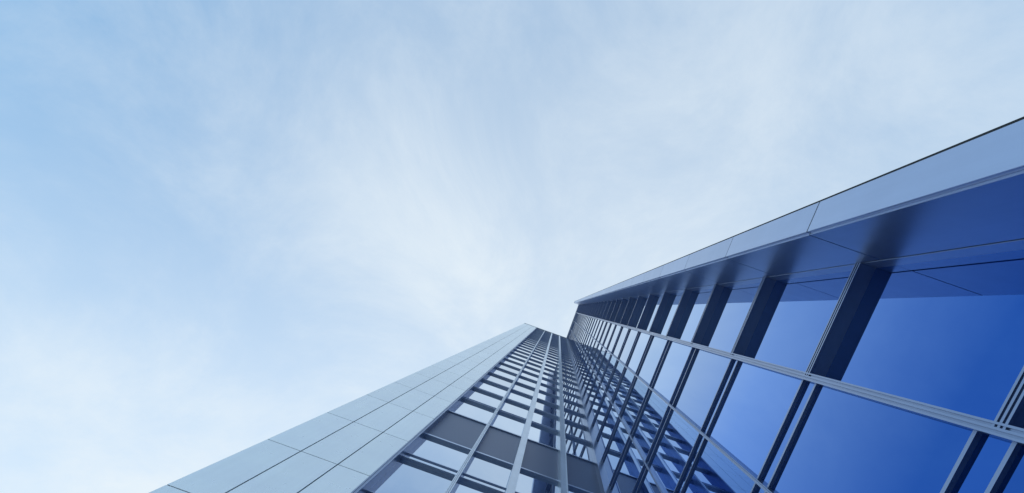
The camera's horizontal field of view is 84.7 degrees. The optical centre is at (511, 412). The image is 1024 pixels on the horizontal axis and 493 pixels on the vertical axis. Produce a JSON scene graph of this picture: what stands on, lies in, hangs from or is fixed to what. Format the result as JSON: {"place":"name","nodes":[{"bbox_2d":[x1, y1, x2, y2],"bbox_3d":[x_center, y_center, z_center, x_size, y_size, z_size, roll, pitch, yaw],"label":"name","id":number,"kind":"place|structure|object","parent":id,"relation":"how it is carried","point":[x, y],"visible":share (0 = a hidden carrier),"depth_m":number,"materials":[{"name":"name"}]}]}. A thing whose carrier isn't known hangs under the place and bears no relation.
{"place":"outdoors","nodes":[
{"label":"outdoors","id":0,"kind":"place"},
{"bbox_2d":[367,329,594,492],"bbox_3d":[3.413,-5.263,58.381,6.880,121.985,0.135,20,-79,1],"label":"window frames","id":1,"kind":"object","parent":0,"point":[452,475],"visible":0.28,"depth_m":28.09,"materials":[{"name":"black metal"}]},
{"bbox_2d":[366,329,592,492],"bbox_3d":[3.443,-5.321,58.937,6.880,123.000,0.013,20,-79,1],"label":"glass windows","id":2,"kind":"structure","parent":1,"relation":"in","point":[401,476],"depth_m":25.43,"materials":[{"name":"blue glass"}]},
{"bbox_2d":[445,331,567,492],"bbox_3d":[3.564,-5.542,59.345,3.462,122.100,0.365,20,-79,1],"label":"vertical mullions","id":3,"kind":"object","parent":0,"point":[562,476],"visible":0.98,"depth_m":23.27,"materials":[{"name":"silver metal"}]},
{"bbox_2d":[0,0,1023,492],"label":"sky","id":4,"kind":"structure","parent":0,"point":[227,227],"materials":[{"name":"blue"}]},
{"bbox_2d":[428,412,600,492],"bbox_3d":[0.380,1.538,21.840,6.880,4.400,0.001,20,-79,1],"label":"spandrel panel","id":5,"kind":"object","parent":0,"point":[495,443],"visible":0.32,"depth_m":21.67,"materials":[{"name":"glass"}]},
{"bbox_2d":[576,116,1023,300],"bbox_3d":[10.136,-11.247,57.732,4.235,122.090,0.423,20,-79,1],"label":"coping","id":6,"kind":"object","parent":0,"point":[978,136],"visible":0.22,"depth_m":5.85,"materials":[{"name":"grey metal"}]},
{"label":"ground","id":7,"kind":"structure","parent":0,"visible":0},
{"bbox_2d":[149,323,535,492],"bbox_3d":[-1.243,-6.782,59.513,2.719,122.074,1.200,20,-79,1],"label":"wall cladding","id":8,"kind":"structure","parent":7,"relation":"on","point":[325,443],"depth_m":15.79,"materials":[{"name":"metal"}]},
{"bbox_2d":[351,328,536,492],"bbox_3d":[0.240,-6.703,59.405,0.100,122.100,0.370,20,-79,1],"label":"corner trim","id":9,"kind":"structure","parent":8,"relation":"attached to","point":[373,479],"depth_m":18.14,"materials":[{"name":"grey metal"}]},
{"bbox_2d":[525,305,578,338],"bbox_3d":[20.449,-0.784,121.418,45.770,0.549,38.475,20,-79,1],"label":"roof capping","id":10,"kind":"object","parent":8,"relation":"on","point":[556,334],"visible":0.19,"depth_m":119.11,"materials":[{"name":"grey metal"}]},
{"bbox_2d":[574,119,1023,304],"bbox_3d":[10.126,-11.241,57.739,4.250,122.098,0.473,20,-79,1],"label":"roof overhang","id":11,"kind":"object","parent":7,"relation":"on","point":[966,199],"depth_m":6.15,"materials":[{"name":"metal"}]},
{"bbox_2d":[566,312,1023,492],"bbox_3d":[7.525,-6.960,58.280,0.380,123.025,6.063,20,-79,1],"label":"wall mullions","id":12,"kind":"object","parent":11,"relation":"attached to","point":[980,427],"depth_m":11.89,"materials":[{"name":"grey metal"}]},
{"bbox_2d":[568,249,1023,492],"bbox_3d":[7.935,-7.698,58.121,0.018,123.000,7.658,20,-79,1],"label":"glass windows","id":13,"kind":"structure","parent":12,"relation":"attached to","point":[947,333],"depth_m":7.74,"materials":[{"name":"blue glass"}]},
{"bbox_2d":[597,333,1011,492],"bbox_3d":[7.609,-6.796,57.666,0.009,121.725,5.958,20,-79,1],"label":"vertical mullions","id":14,"kind":"object","parent":12,"relation":"attached to","point":[983,463],"depth_m":5.16,"materials":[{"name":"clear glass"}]},
{"bbox_2d":[577,263,1023,429],"bbox_3d":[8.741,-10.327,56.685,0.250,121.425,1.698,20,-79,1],"label":"columns","id":15,"kind":"structure","parent":11,"relation":"attached to","point":[1011,412],"depth_m":8.28,"materials":[{"name":"metal"}]}
]}

